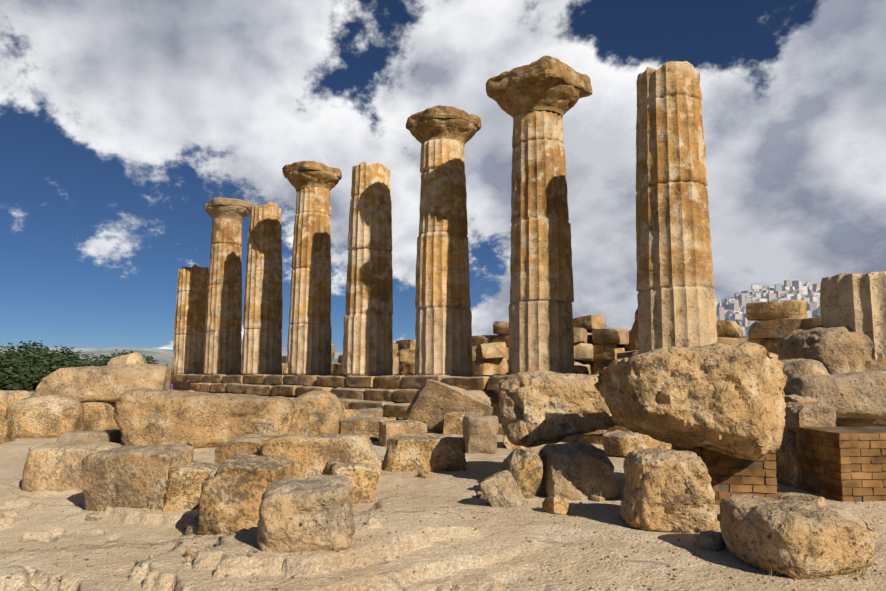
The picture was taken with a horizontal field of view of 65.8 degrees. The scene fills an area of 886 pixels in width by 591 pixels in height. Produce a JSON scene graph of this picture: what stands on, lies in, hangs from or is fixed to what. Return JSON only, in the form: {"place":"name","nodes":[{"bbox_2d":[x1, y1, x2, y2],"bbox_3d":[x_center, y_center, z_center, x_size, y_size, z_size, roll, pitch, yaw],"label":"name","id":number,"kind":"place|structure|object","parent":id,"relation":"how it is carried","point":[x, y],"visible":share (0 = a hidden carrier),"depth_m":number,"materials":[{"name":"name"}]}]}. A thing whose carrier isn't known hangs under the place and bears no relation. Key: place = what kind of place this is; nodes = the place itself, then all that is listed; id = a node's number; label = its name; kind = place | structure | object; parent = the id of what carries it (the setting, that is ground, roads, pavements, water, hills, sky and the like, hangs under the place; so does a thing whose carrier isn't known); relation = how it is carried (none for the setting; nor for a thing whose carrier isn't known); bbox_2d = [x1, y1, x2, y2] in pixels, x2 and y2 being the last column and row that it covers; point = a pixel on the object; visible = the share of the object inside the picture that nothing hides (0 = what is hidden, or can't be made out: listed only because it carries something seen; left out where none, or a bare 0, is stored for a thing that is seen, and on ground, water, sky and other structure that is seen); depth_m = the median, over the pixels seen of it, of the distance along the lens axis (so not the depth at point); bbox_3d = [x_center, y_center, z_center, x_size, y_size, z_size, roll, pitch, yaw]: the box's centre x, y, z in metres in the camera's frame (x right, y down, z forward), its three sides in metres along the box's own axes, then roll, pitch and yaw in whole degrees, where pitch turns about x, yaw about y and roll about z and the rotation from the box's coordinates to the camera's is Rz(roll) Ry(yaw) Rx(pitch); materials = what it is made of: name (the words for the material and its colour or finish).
{"place":"outdoors","nodes":[
{"label":"outdoors","id":0,"kind":"place"},
{"bbox_2d":[0,350,340,365],"bbox_3d":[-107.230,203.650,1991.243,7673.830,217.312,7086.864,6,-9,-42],"label":"ridge","id":1,"kind":"structure","parent":0,"point":[164,358],"depth_m":3721.42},
{"bbox_2d":[0,346,342,358],"bbox_3d":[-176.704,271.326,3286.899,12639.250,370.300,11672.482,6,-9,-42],"label":"ridge","id":2,"kind":"structure","parent":0,"point":[284,351],"depth_m":6755.81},
{"bbox_2d":[0,388,885,590],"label":"ground","id":3,"kind":"structure","parent":0,"point":[69,532],"depth_m":6.24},
{"bbox_2d":[0,419,15,443],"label":"boulder","id":4,"kind":"object","parent":3,"relation":"on","point":[7,433],"visible":0.83,"depth_m":16.26,"materials":[{"name":"stone"}]},
{"bbox_2d":[0,356,28,374],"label":"bush","id":5,"kind":"object","parent":3,"relation":"on","point":[4,365],"depth_m":61.69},
{"bbox_2d":[0,390,32,419],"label":"boulder","id":6,"kind":"object","parent":3,"relation":"on","point":[8,397],"visible":0.27,"depth_m":22.66,"materials":[{"name":"stone"}]},
{"bbox_2d":[0,341,71,364],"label":"bush","id":7,"kind":"object","parent":3,"relation":"on","point":[24,350],"visible":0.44,"depth_m":74.67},
{"bbox_2d":[9,357,75,373],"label":"bush","id":8,"kind":"object","parent":3,"relation":"on","point":[48,367],"visible":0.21,"depth_m":65.31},
{"bbox_2d":[5,395,84,437],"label":"boulder","id":9,"kind":"object","parent":3,"relation":"on","point":[48,416],"visible":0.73,"depth_m":17.64,"materials":[{"name":"stone"}]},
{"bbox_2d":[2,354,90,373],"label":"bush","id":10,"kind":"object","parent":3,"relation":"on","point":[35,357],"visible":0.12,"depth_m":68.38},
{"bbox_2d":[22,441,122,492],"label":"block","id":11,"kind":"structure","parent":3,"relation":"on","point":[53,466],"depth_m":10.09,"materials":[{"name":"stone"}]},
{"bbox_2d":[56,429,120,443],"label":"stone block","id":12,"kind":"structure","parent":3,"relation":"on","point":[81,436],"depth_m":15.69,"materials":[{"name":"stone"}]},
{"bbox_2d":[82,402,119,430],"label":"stone block","id":13,"kind":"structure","parent":3,"relation":"on","point":[98,416],"depth_m":18.79,"materials":[{"name":"stone"}]},
{"bbox_2d":[31,364,171,402],"bbox_3d":[-9.861,2.591,20.016,3.638,1.139,2.303,-1,-6,-8],"label":"boulder","id":14,"kind":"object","parent":13,"relation":"on","point":[109,383],"depth_m":18.96,"materials":[{"name":"stone"}]},
{"bbox_2d":[107,352,146,364],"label":"rock","id":15,"kind":"object","parent":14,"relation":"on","point":[134,358],"visible":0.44,"depth_m":44.75,"materials":[{"name":"stone"}]},
{"bbox_2d":[81,442,193,510],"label":"block","id":16,"kind":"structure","parent":3,"relation":"on","point":[131,476],"depth_m":8.89,"materials":[{"name":"stone"}]},
{"bbox_2d":[162,460,217,511],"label":"block","id":17,"kind":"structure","parent":3,"relation":"on","point":[184,484],"depth_m":8.78,"materials":[{"name":"stone"}]},
{"bbox_2d":[113,388,295,448],"bbox_3d":[-5.477,2.911,16.111,4.016,1.494,1.781,1,-6,-7],"label":"rock","id":18,"kind":"object","parent":3,"relation":"on","point":[144,416],"visible":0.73,"depth_m":15.32,"materials":[{"name":"stone"}]},
{"bbox_2d":[196,453,294,534],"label":"block","id":19,"kind":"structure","parent":3,"relation":"on","point":[234,488],"depth_m":7.58,"materials":[{"name":"stone"}]},
{"bbox_2d":[214,434,280,464],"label":"block","id":20,"kind":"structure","parent":3,"relation":"on","point":[248,444],"depth_m":11.66,"materials":[{"name":"stone"}]},
{"bbox_2d":[288,405,309,434],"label":"rock","id":21,"kind":"object","parent":3,"relation":"on","point":[300,423],"visible":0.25,"depth_m":17.32,"materials":[{"name":"stone"}]},
{"bbox_2d":[257,474,355,552],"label":"block","id":22,"kind":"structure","parent":3,"relation":"on","point":[313,513],"depth_m":5.62,"materials":[{"name":"stone"}]},
{"bbox_2d":[292,390,341,434],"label":"rock","id":23,"kind":"object","parent":3,"relation":"on","point":[323,407],"visible":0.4,"depth_m":18.30,"materials":[{"name":"stone"}]},
{"bbox_2d":[262,434,381,478],"bbox_3d":[-1.980,2.711,11.448,2.007,0.759,0.906,-1,-6,5],"label":"block","id":24,"kind":"object","parent":3,"relation":"on","point":[310,455],"depth_m":11.07,"materials":[{"name":"stone"}]},
{"bbox_2d":[171,374,500,422],"bbox_3d":[1.514,6.123,40.080,24.850,2.970,63.900,6,-9,-42],"label":"platform","id":25,"kind":"object","parent":3,"relation":"on","point":[182,386],"depth_m":33.63,"materials":[{"name":"stone"}]},
{"bbox_2d":[171,374,185,381],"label":"platform step","id":26,"kind":"object","parent":25,"relation":"on","point":[177,377],"visible":0.29,"depth_m":40.19,"materials":[{"name":"stone"}]},
{"bbox_2d":[172,264,208,373],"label":"column","id":27,"kind":"structure","parent":26,"relation":"on","point":[190,320],"depth_m":41.31,"materials":[{"name":"stone"}]},
{"bbox_2d":[203,218,241,373],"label":"column","id":28,"kind":"structure","parent":25,"relation":"on","point":[223,342],"depth_m":38.06,"materials":[{"name":"stone"}]},
{"bbox_2d":[204,197,252,221],"bbox_3d":[-12.354,-4.791,39.322,2.414,1.195,2.507,6,-9,-42],"label":"column capital","id":29,"kind":"object","parent":28,"relation":"on","point":[227,208],"visible":0.85,"depth_m":38.47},
{"bbox_2d":[241,202,282,374],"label":"column","id":30,"kind":"structure","parent":25,"relation":"on","point":[262,327],"depth_m":34.66,"materials":[{"name":"stone"}]},
{"bbox_2d":[317,375,358,387],"bbox_3d":[-4.098,3.579,28.606,1.547,0.500,2.250,4,-7,-40],"label":"platform step","id":31,"kind":"object","parent":25,"relation":"on","point":[336,381],"visible":0.5,"depth_m":28.05,"materials":[{"name":"stone"}]},
{"bbox_2d":[342,161,392,374],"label":"column","id":32,"kind":"structure","parent":25,"relation":"on","point":[368,339],"depth_m":27.89,"materials":[{"name":"stone"}]},
{"bbox_2d":[415,138,472,375],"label":"column","id":33,"kind":"structure","parent":25,"relation":"on","point":[443,332],"depth_m":24.46,"materials":[{"name":"stone"}]},
{"bbox_2d":[406,105,480,145],"bbox_3d":[0.025,-6.138,25.839,2.500,1.180,2.550,6,-9,-42],"label":"column capital","id":34,"kind":"object","parent":33,"relation":"on","point":[445,122],"visible":0.83,"depth_m":24.93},
{"bbox_2d":[442,375,500,390],"bbox_3d":[1.163,2.910,22.824,1.505,0.481,2.121,4,-8,-41],"label":"platform step","id":35,"kind":"object","parent":25,"relation":"on","point":[473,382],"visible":0.56,"depth_m":22.17,"materials":[{"name":"stone"}]},
{"bbox_2d":[473,357,507,374],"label":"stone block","id":36,"kind":"structure","parent":25,"relation":"on","point":[490,367],"depth_m":27.40,"materials":[{"name":"stone"}]},
{"bbox_2d":[475,342,507,360],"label":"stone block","id":37,"kind":"structure","parent":36,"relation":"on","point":[495,350],"depth_m":27.23,"materials":[{"name":"stone"}]},
{"bbox_2d":[487,375,507,390],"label":"platform step","id":38,"kind":"object","parent":25,"relation":"on","point":[493,382],"visible":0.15,"depth_m":21.23,"materials":[{"name":"stone"}]},
{"bbox_2d":[508,110,574,374],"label":"column","id":39,"kind":"structure","parent":38,"relation":"on","point":[541,333],"depth_m":21.11,"materials":[{"name":"stone"}]},
{"bbox_2d":[497,83,579,117],"bbox_3d":[3.100,-6.138,22.344,2.749,0.805,2.765,6,-9,-42],"label":"column capital","id":40,"kind":"object","parent":39,"relation":"on","point":[562,99],"visible":0.71,"depth_m":21.51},
{"bbox_2d":[486,56,592,101],"bbox_3d":[3.112,-6.719,22.368,2.816,0.869,2.849,-8,-9,40],"label":"column abacus","id":41,"kind":"object","parent":40,"relation":"on","point":[548,70],"depth_m":21.18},
{"bbox_2d":[585,361,592,374],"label":"cella block","id":42,"kind":"structure","parent":25,"relation":"on","point":[589,363],"depth_m":26.39,"materials":[{"name":"stone"}]},
{"bbox_2d":[574,343,592,360],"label":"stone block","id":43,"kind":"structure","parent":42,"relation":"on","point":[583,351],"depth_m":25.94,"materials":[{"name":"stone"}]},
{"bbox_2d":[592,360,612,374],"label":"stone block","id":44,"kind":"structure","parent":25,"relation":"on","point":[598,364],"depth_m":26.11,"materials":[{"name":"stone"}]},
{"bbox_2d":[592,344,625,359],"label":"stone block","id":45,"kind":"structure","parent":44,"relation":"on","point":[606,352],"depth_m":25.82,"materials":[{"name":"stone"}]},
{"bbox_2d":[592,328,628,344],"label":"stone block","id":46,"kind":"structure","parent":45,"relation":"on","point":[619,336],"depth_m":25.73,"materials":[{"name":"stone"}]},
{"bbox_2d":[636,61,716,353],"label":"column","id":47,"kind":"structure","parent":25,"relation":"on","point":[675,291],"depth_m":17.77,"materials":[{"name":"stone"}]},
{"bbox_2d":[820,271,885,360],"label":"stub column","id":48,"kind":"structure","parent":25,"relation":"on","point":[855,302],"depth_m":14.11,"materials":[{"name":"stone"}]},
{"bbox_2d":[338,398,359,409],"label":"platform step","id":49,"kind":"object","parent":3,"relation":"on","point":[347,404],"visible":0.1,"depth_m":25.17,"materials":[{"name":"stone"}]},
{"bbox_2d":[330,387,372,399],"bbox_3d":[-3.510,3.827,26.666,1.036,0.496,2.702,4,-6,-41],"label":"platform step","id":50,"kind":"object","parent":49,"relation":"on","point":[357,393],"visible":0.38,"depth_m":26.09,"materials":[{"name":"stone"}]},
{"bbox_2d":[346,375,376,387],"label":"platform step","id":51,"kind":"object","parent":50,"relation":"on","point":[360,381],"visible":0.44,"depth_m":26.43,"materials":[{"name":"stone"}]},
{"bbox_2d":[322,461,378,503],"bbox_3d":[-1.264,2.517,9.096,0.665,0.611,0.820,9,-10,-26],"label":"block","id":52,"kind":"object","parent":3,"relation":"on","point":[362,477],"depth_m":8.80,"materials":[{"name":"stone"}]},
{"bbox_2d":[338,417,393,441],"bbox_3d":[-1.944,3.451,17.437,1.405,0.639,0.929,1,-7,-12],"label":"block","id":53,"kind":"object","parent":3,"relation":"on","point":[369,427],"depth_m":17.01,"materials":[{"name":"stone"}]},
{"bbox_2d":[379,420,426,446],"bbox_3d":[-0.965,3.298,16.184,1.047,0.666,0.823,2,-7,-18],"label":"block","id":54,"kind":"object","parent":3,"relation":"on","point":[388,429],"depth_m":15.88,"materials":[{"name":"stone"}]},
{"bbox_2d":[384,433,465,471],"bbox_3d":[-0.344,2.834,12.209,1.454,0.683,0.922,1,-6,-9],"label":"block","id":55,"kind":"object","parent":3,"relation":"on","point":[410,452],"depth_m":11.81,"materials":[{"name":"stone"}]},
{"bbox_2d":[1,470,882,590],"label":"grit","id":56,"kind":"object","parent":3,"relation":"on","point":[390,532],"visible":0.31,"depth_m":6.03,"materials":[{"name":"gravel"}]},
{"bbox_2d":[407,379,492,432],"bbox_3d":[0.196,3.250,19.350,2.120,1.454,0.485,26,16,-11],"label":"boulder","id":57,"kind":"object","parent":3,"relation":"on","point":[433,403],"depth_m":19.07,"materials":[{"name":"stone"}]},
{"bbox_2d":[443,412,481,434],"bbox_3d":[0.552,3.585,19.058,1.089,0.715,0.830,-1,-6,5],"label":"block","id":58,"kind":"object","parent":3,"relation":"on","point":[452,422],"depth_m":18.70,"materials":[{"name":"stone"}]},
{"bbox_2d":[462,413,498,453],"bbox_3d":[0.808,3.019,14.805,0.830,0.920,0.747,-1,-6,11],"label":"block","id":59,"kind":"object","parent":3,"relation":"on","point":[480,433],"depth_m":14.47,"materials":[{"name":"stone"}]},
{"bbox_2d":[479,470,525,507],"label":"rock","id":60,"kind":"object","parent":3,"relation":"on","point":[500,489],"visible":0.85,"depth_m":8.71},
{"bbox_2d":[497,448,543,498],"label":"boulder","id":61,"kind":"object","parent":3,"relation":"on","point":[524,467],"visible":0.69,"depth_m":9.33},
{"bbox_2d":[542,497,569,514],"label":"rubble","id":62,"kind":"object","parent":3,"relation":"on","point":[555,505],"visible":0.79,"depth_m":8.14,"materials":[{"name":"stone"}]},
{"bbox_2d":[539,441,618,499],"bbox_3d":[1.878,2.504,9.607,0.984,0.865,0.873,1,-6,-7],"label":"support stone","id":63,"kind":"object","parent":3,"relation":"on","point":[579,470],"visible":0.81,"depth_m":9.23,"materials":[{"name":"stone"}]},
{"bbox_2d":[498,370,615,447],"bbox_3d":[1.831,1.751,10.798,1.929,1.170,1.341,-2,-6,-4],"label":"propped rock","id":64,"kind":"object","parent":63,"relation":"on","point":[539,407],"visible":0.81,"depth_m":10.23,"materials":[{"name":"stone"}]},
{"bbox_2d":[602,430,672,457],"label":"rock","id":65,"kind":"object","parent":3,"relation":"on","point":[619,443],"depth_m":13.68,"materials":[{"name":"stone"}]},
{"bbox_2d":[619,448,718,532],"bbox_3d":[2.486,2.188,7.661,0.993,0.946,1.010,-1,-6,5],"label":"boulder","id":66,"kind":"object","parent":3,"relation":"on","point":[666,490],"visible":0.92,"depth_m":7.23,"materials":[{"name":"stone"}]},
{"bbox_2d":[693,530,726,550],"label":"rubble","id":67,"kind":"object","parent":3,"relation":"on","point":[711,540],"visible":0.88,"depth_m":6.55,"materials":[{"name":"stone"}]},
{"bbox_2d":[700,447,777,504],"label":"brick pier","id":68,"kind":"structure","parent":3,"relation":"on","point":[729,475],"depth_m":8.71,"materials":[{"name":"brick"}]},
{"bbox_2d":[594,342,786,460],"bbox_3d":[3.300,1.349,8.934,2.474,1.431,1.957,6,-16,4],"label":"boulder","id":69,"kind":"object","parent":68,"relation":"on","point":[726,398],"visible":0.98,"depth_m":8.18,"materials":[{"name":"stone"}]},
{"bbox_2d":[775,430,798,487],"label":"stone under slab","id":70,"kind":"object","parent":3,"relation":"on","point":[786,465],"visible":0.12,"depth_m":10.29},
{"bbox_2d":[784,401,835,429],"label":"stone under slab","id":71,"kind":"object","parent":70,"relation":"on","point":[812,414],"visible":0.69,"depth_m":10.04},
{"bbox_2d":[719,494,877,578],"bbox_3d":[3.151,2.135,6.166,1.081,0.568,1.159,1,-6,-9],"label":"boulder","id":72,"kind":"object","parent":3,"relation":"on","point":[794,538],"visible":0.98,"depth_m":5.71,"materials":[{"name":"stone"}]},
{"bbox_2d":[777,492,824,505],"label":"flat stone","id":73,"kind":"object","parent":3,"relation":"on","point":[817,500],"visible":0.4,"depth_m":8.65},
{"bbox_2d":[795,427,885,501],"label":"brick wall","id":74,"kind":"structure","parent":3,"relation":"on","point":[845,464],"depth_m":9.00,"materials":[{"name":"brick"}]},
{"bbox_2d":[836,424,860,426],"bbox_3d":[8.543,2.895,14.500,1.947,1.010,1.852,1,-7,-12],"label":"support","id":75,"kind":"object","parent":3,"relation":"on","point":[837,425],"depth_m":13.53,"materials":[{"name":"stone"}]},
{"bbox_2d":[777,325,885,373],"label":"boulder","id":76,"kind":"object","parent":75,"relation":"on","point":[839,349],"visible":0.4,"depth_m":13.88,"materials":[{"name":"stone"}]},
{"bbox_2d":[836,417,885,426],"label":"stone block","id":77,"kind":"structure","parent":3,"relation":"on","point":[861,422],"depth_m":13.23,"materials":[{"name":"stone"}]},
{"bbox_2d":[783,368,885,419],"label":"boulder","id":78,"kind":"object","parent":77,"relation":"on","point":[861,394],"depth_m":11.57,"materials":[{"name":"stone"}]},
{"bbox_2d":[781,359,829,379],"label":"stone","id":79,"kind":"object","parent":78,"relation":"on","point":[793,368],"visible":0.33,"depth_m":12.08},
{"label":"platform step","id":80,"kind":"object","parent":3,"relation":"on","visible":0},
{"bbox_2d":[273,396,296,398],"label":"platform step","id":81,"kind":"object","parent":80,"relation":"on","point":[285,396],"visible":0.15,"depth_m":29.67,"materials":[{"name":"stone"}]},
{"bbox_2d":[296,386,333,396],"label":"platform step","id":82,"kind":"object","parent":81,"relation":"on","point":[301,390],"visible":0.4,"depth_m":28.30,"materials":[{"name":"stone"}]},
{"bbox_2d":[284,375,329,385],"bbox_3d":[-5.774,3.757,30.420,1.503,0.494,2.734,5,-8,-42],"label":"platform step","id":83,"kind":"object","parent":82,"relation":"on","point":[309,380],"visible":0.67,"depth_m":29.76,"materials":[{"name":"stone"}]},
{"bbox_2d":[287,187,331,374],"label":"column","id":84,"kind":"structure","parent":83,"relation":"on","point":[309,341],"depth_m":31.29,"materials":[{"name":"stone"}]},
{"bbox_2d":[282,161,341,191],"bbox_3d":[-6.162,-5.509,32.563,2.623,1.222,2.489,6,-9,-42],"label":"column capital","id":85,"kind":"object","parent":84,"relation":"on","point":[304,174],"visible":0.85,"depth_m":31.70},
{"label":"platform step","id":86,"kind":"object","parent":3,"relation":"on","visible":0},
{"bbox_2d":[351,400,396,416],"bbox_3d":[-2.361,4.027,24.572,1.049,0.534,1.955,4,-7,-44],"label":"platform step","id":87,"kind":"object","parent":86,"relation":"on","point":[362,404],"visible":0.38,"depth_m":24.28,"materials":[{"name":"stone"}]},
{"bbox_2d":[365,388,397,401],"bbox_3d":[-1.978,3.650,25.052,1.056,0.531,1.736,5,-7,-42],"label":"platform step","id":88,"kind":"object","parent":87,"relation":"on","point":[381,394],"visible":0.58,"depth_m":24.69,"materials":[{"name":"stone"}]},
{"bbox_2d":[374,375,411,388],"bbox_3d":[-1.547,3.255,25.783,1.538,0.525,1.712,5,-8,-41],"label":"platform step","id":89,"kind":"object","parent":88,"relation":"on","point":[389,382],"visible":0.46,"depth_m":25.19,"materials":[{"name":"stone"}]},
{"bbox_2d":[0,0,885,351],"label":"sky","id":90,"kind":"structure","parent":0,"point":[120,120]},
{"bbox_2d":[573,315,604,329],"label":"stone block","id":91,"kind":"structure","parent":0,"point":[589,322],"depth_m":26.71,"materials":[{"name":"stone"}]},
{"bbox_2d":[592,294,819,360],"bbox_3d":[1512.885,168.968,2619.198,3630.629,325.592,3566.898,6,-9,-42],"label":"town hill","id":92,"kind":"structure","parent":0,"point":[747,328],"depth_m":2201.60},
{"bbox_2d":[605,281,820,335],"bbox_3d":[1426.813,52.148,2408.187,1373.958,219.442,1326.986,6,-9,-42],"label":"town buildings","id":93,"kind":"structure","parent":92,"relation":"on","point":[778,287],"depth_m":2343.16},
{"bbox_2d":[715,284,807,320],"bbox_3d":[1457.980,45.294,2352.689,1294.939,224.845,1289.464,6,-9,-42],"label":"town buildings","id":94,"kind":"structure","parent":92,"relation":"on","point":[788,296],"depth_m":2332.92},
{"bbox_2d":[716,280,819,326],"bbox_3d":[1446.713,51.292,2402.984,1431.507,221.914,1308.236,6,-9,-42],"label":"town buildings","id":95,"kind":"structure","parent":92,"relation":"on","point":[742,301],"depth_m":2336.19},
{"bbox_2d":[716,284,819,326],"bbox_3d":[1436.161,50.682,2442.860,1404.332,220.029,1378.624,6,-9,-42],"label":"town buildings","id":96,"kind":"structure","parent":92,"relation":"on","point":[812,306],"depth_m":2278.74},
{"bbox_2d":[716,281,819,318],"bbox_3d":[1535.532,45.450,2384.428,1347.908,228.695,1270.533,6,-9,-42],"label":"town buildings","id":97,"kind":"structure","parent":92,"relation":"on","point":[796,297],"depth_m":2363.52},
{"bbox_2d":[716,281,819,329],"bbox_3d":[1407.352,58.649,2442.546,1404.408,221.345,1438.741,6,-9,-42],"label":"town buildings","id":98,"kind":"structure","parent":92,"relation":"on","point":[797,284],"depth_m":2372.81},
{"bbox_2d":[747,338,780,354],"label":"stone block","id":99,"kind":"structure","parent":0,"point":[769,344],"depth_m":21.43,"materials":[{"name":"stone"}]},
{"bbox_2d":[748,318,804,338],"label":"stone block","id":100,"kind":"structure","parent":99,"relation":"on","point":[775,328],"depth_m":21.31,"materials":[{"name":"stone"}]},
{"bbox_2d":[746,300,806,320],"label":"stone block","id":101,"kind":"structure","parent":100,"relation":"on","point":[771,310],"depth_m":21.37,"materials":[{"name":"stone"}]},
{"bbox_3d":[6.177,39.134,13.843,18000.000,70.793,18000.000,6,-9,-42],"label":"ground","id":102,"kind":"structure","parent":0,"visible":0},
{"bbox_2d":[0,367,57,391],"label":"bush","id":103,"kind":"object","parent":102,"relation":"on","point":[16,381],"depth_m":58.43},
{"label":"platform step","id":104,"kind":"object","parent":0,"visible":0},
{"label":"platform step","id":105,"kind":"object","parent":104,"relation":"on","visible":0},
{"bbox_2d":[245,384,274,395],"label":"platform step","id":106,"kind":"object","parent":105,"relation":"on","point":[262,390],"visible":0.62,"depth_m":31.45,"materials":[{"name":"stone"}]},
{"bbox_2d":[271,385,306,395],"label":"platform step","id":107,"kind":"object","parent":105,"relation":"on","point":[283,390],"visible":0.58,"depth_m":29.60,"materials":[{"name":"stone"}]},
{"bbox_3d":[9.296,2.276,21.951,1.828,0.626,0.942,-6,-8,35],"label":"cella stack","id":108,"kind":"object","parent":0,"visible":0},
{"bbox_2d":[736,338,747,343],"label":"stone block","id":109,"kind":"structure","parent":108,"relation":"on","point":[743,340],"depth_m":21.52,"materials":[{"name":"stone"}]},
{"bbox_2d":[716,320,742,337],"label":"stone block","id":110,"kind":"structure","parent":109,"relation":"on","point":[729,329],"depth_m":22.00,"materials":[{"name":"stone"}]},
{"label":"platform step","id":111,"kind":"object","parent":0,"visible":0},
{"bbox_2d":[384,403,410,417],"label":"platform step","id":112,"kind":"object","parent":111,"relation":"on","point":[397,410],"visible":0.31,"depth_m":22.99,"materials":[{"name":"stone"}]},
{"bbox_2d":[393,389,418,402],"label":"platform step","id":113,"kind":"object","parent":112,"relation":"on","point":[403,395],"visible":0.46,"depth_m":23.57,"materials":[{"name":"stone"}]},
{"bbox_2d":[401,375,465,388],"bbox_3d":[-0.289,3.077,24.356,1.536,0.516,2.167,6,-10,-41],"label":"platform step","id":114,"kind":"object","parent":113,"relation":"on","point":[413,382],"visible":0.38,"depth_m":23.96,"materials":[{"name":"stone"}]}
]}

